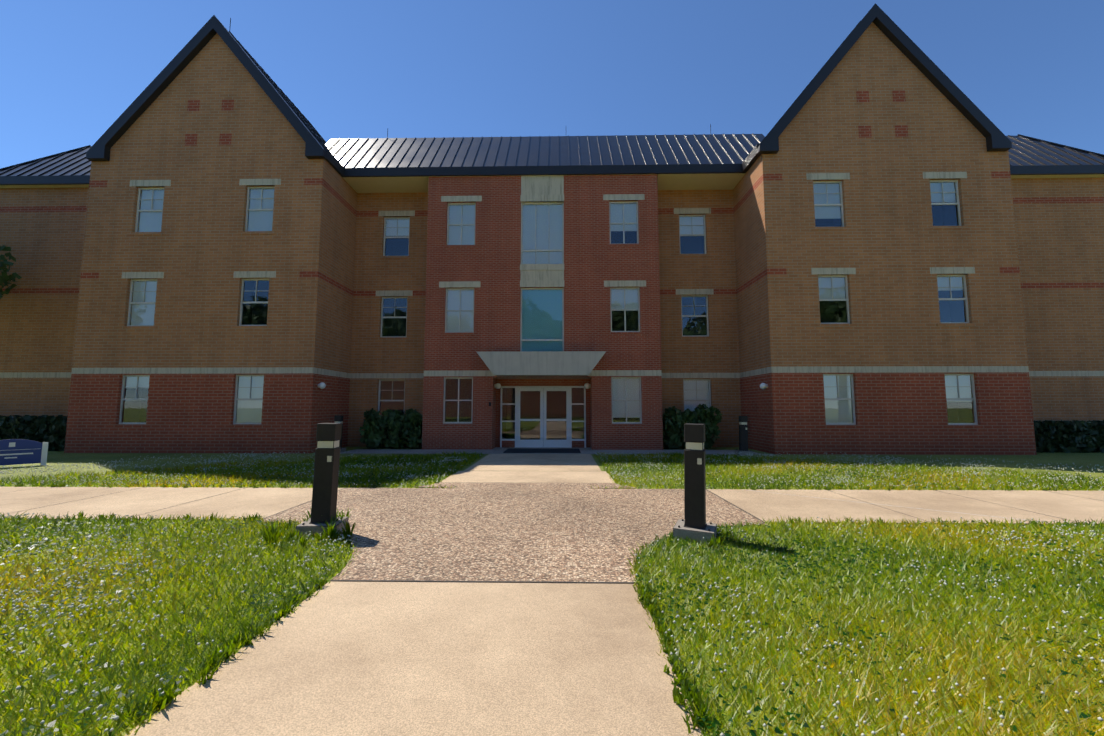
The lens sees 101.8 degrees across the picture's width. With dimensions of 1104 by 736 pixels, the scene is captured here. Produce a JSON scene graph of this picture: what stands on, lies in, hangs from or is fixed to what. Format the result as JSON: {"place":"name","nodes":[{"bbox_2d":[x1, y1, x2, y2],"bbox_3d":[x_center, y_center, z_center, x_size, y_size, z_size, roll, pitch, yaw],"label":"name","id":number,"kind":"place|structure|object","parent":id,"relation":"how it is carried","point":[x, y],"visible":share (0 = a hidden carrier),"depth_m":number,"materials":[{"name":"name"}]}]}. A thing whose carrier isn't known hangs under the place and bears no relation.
{"place":"outdoors","nodes":[
{"label":"outdoors","id":0,"kind":"place"},
{"bbox_2d":[0,447,1103,735],"bbox_3d":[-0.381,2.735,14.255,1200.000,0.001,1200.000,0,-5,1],"label":"lawn","id":1,"kind":"structure","parent":0,"point":[1074,461],"depth_m":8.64,"materials":[{"name":"green plant"}]},
{"bbox_2d":[0,245,21,298],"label":"tree","id":2,"kind":"object","parent":1,"relation":"on","point":[5,279],"visible":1,"depth_m":16.16,"materials":[{"name":"green plant"}]},
{"bbox_2d":[0,439,47,464],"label":"hall sign","id":3,"kind":"object","parent":1,"relation":"on","point":[17,451],"visible":0.98,"depth_m":11.27,"materials":[{"name":"blue metal"}]},
{"bbox_2d":[0,415,67,450],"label":"hedge","id":4,"kind":"object","parent":1,"relation":"on","point":[50,430],"visible":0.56,"depth_m":15.22,"materials":[{"name":"green plant"}]},
{"bbox_2d":[295,423,348,537],"bbox_3d":[-2.714,1.323,5.390,0.440,1.310,0.440,2,-5,-7],"label":"bollard light","id":5,"kind":"object","parent":1,"relation":"on","point":[326,475],"visible":0.88,"depth_m":5.30,"materials":[{"name":"brown metal"}]},
{"bbox_2d":[334,415,345,452],"bbox_3d":[-7.108,2.194,14.888,0.440,1.230,0.440,2,-5,-4],"label":"bollard light","id":6,"kind":"object","parent":1,"relation":"on","point":[338,418],"visible":0.46,"depth_m":14.84,"materials":[{"name":"brown metal"}]},
{"bbox_2d":[359,408,422,448],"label":"shrubs","id":7,"kind":"object","parent":1,"relation":"on","point":[390,428],"visible":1,"depth_m":15.97,"materials":[{"name":"green plant"}]},
{"bbox_2d":[17,481,1056,735],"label":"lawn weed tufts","id":8,"kind":"object","parent":1,"relation":"on","point":[269,533],"visible":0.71,"depth_m":2.81,"materials":[{"name":"green plant"}]},
{"bbox_2d":[0,447,1103,735],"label":"paths","id":9,"kind":"structure","parent":1,"relation":"on","point":[388,631],"depth_m":3.46,"materials":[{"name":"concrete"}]},
{"bbox_2d":[503,448,580,452],"bbox_3d":[-0.314,2.783,15.103,2.500,0.014,1.400,0,-5,1],"label":"doorstep","id":10,"kind":"object","parent":9,"relation":"on","point":[521,450],"depth_m":15.08,"materials":[{"name":"black concrete"}]},
{"bbox_2d":[0,22,1103,454],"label":"building walls","id":11,"kind":"structure","parent":1,"relation":"on","point":[882,120],"depth_m":15.24,"materials":[{"name":"brown brick"}]},
{"bbox_2d":[318,382,325,388],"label":"globe light","id":12,"kind":"structure","parent":11,"relation":"attached to","point":[321,385],"depth_m":14.87,"materials":[{"name":"white glass"}]},
{"bbox_2d":[494,383,500,388],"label":"wall light","id":13,"kind":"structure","parent":11,"relation":"attached to","point":[497,386],"depth_m":16.26,"materials":[{"name":"white glass"}]},
{"bbox_2d":[477,351,605,376],"bbox_3d":[-0.361,-0.128,15.486,4.400,0.800,0.750,0,-5,1],"label":"entrance canopy","id":14,"kind":"object","parent":11,"relation":"attached to","point":[545,364],"visible":1,"depth_m":15.12,"materials":[{"name":"metal"}]},
{"bbox_2d":[522,290,561,350],"bbox_3d":[-0.351,-1.705,16.164,1.450,2.270,0.001,0,-5,1],"label":"window glass","id":15,"kind":"object","parent":11,"relation":"attached to","point":[548,332],"depth_m":16.17,"materials":[{"name":"glass"}]},
{"bbox_2d":[500,386,585,447],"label":"door frames","id":16,"kind":"structure","parent":11,"relation":"attached to","point":[543,441],"depth_m":16.46,"materials":[{"name":"white metal"}]},
{"bbox_2d":[502,441,583,447],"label":"door side panels","id":17,"kind":"object","parent":16,"relation":"attached to","point":[577,444],"visible":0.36,"depth_m":16.36,"materials":[{"name":"white metal"}]},
{"bbox_2d":[111,226,984,427],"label":"window sills","id":18,"kind":"structure","parent":11,"relation":"attached to","point":[455,333],"depth_m":14.85,"materials":[{"name":"beige concrete"}]},
{"bbox_2d":[122,182,973,439],"bbox_3d":[-0.353,-1.742,16.052,27.550,8.635,2.550,0,-5,1],"label":"window glass","id":19,"kind":"object","parent":11,"relation":"attached to","point":[546,316],"visible":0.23,"depth_m":16.06,"materials":[{"name":"clear glass"}]},
{"bbox_2d":[125,182,971,422],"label":"windows","id":20,"kind":"structure","parent":11,"relation":"attached to","point":[837,291],"depth_m":15.44,"materials":[{"name":"blue glass"}]},
{"bbox_2d":[119,180,977,424],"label":"window frames","id":21,"kind":"structure","parent":11,"relation":"attached to","point":[965,299],"depth_m":15.77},
{"bbox_2d":[122,172,974,295],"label":"window lintels","id":22,"kind":"object","parent":11,"relation":"attached to","point":[627,197],"visible":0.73,"depth_m":16.05,"materials":[{"name":"beige concrete"}]},
{"bbox_2d":[123,182,973,439],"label":"window interiors","id":23,"kind":"object","parent":11,"relation":"in","point":[260,319],"depth_m":17.36,"materials":[{"name":"grey"}]},
{"bbox_2d":[0,3,1103,217],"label":"roof","id":24,"kind":"structure","parent":11,"relation":"on","point":[672,162],"depth_m":16.70,"materials":[{"name":"grey metal"}]},
{"bbox_2d":[584,383,590,388],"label":"wall light","id":25,"kind":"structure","parent":11,"relation":"attached to","point":[587,385],"depth_m":16.19,"materials":[{"name":"white glass"}]},
{"bbox_2d":[760,383,767,388],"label":"globe light","id":26,"kind":"structure","parent":11,"relation":"attached to","point":[763,386],"depth_m":14.59,"materials":[{"name":"white glass"}]},
{"bbox_2d":[662,404,722,448],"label":"shrubs","id":27,"kind":"object","parent":1,"relation":"on","point":[673,433],"visible":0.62,"depth_m":15.79,"materials":[{"name":"green plant"}]},
{"bbox_2d":[673,423,716,542],"bbox_3d":[1.652,1.304,5.178,0.440,1.310,0.440,-1,-5,23],"label":"bollard light","id":28,"kind":"object","parent":1,"relation":"on","point":[695,525],"visible":1,"depth_m":5.08,"materials":[{"name":"brown metal"}]},
{"bbox_2d":[734,416,752,454],"bbox_3d":[6.029,2.127,14.130,0.440,1.230,0.440,1,-5,6],"label":"bollard light","id":29,"kind":"object","parent":1,"relation":"on","point":[743,437],"visible":0.98,"depth_m":14.03,"materials":[{"name":"brown metal"}]},
{"bbox_2d":[1033,420,1103,452],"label":"hedge","id":30,"kind":"object","parent":1,"relation":"on","point":[1073,436],"visible":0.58,"depth_m":14.72,"materials":[{"name":"green plant"}]},
{"bbox_2d":[0,0,1103,168],"label":"sky","id":31,"kind":"structure","parent":0,"point":[355,69],"materials":[{"name":"blue"}]}
]}

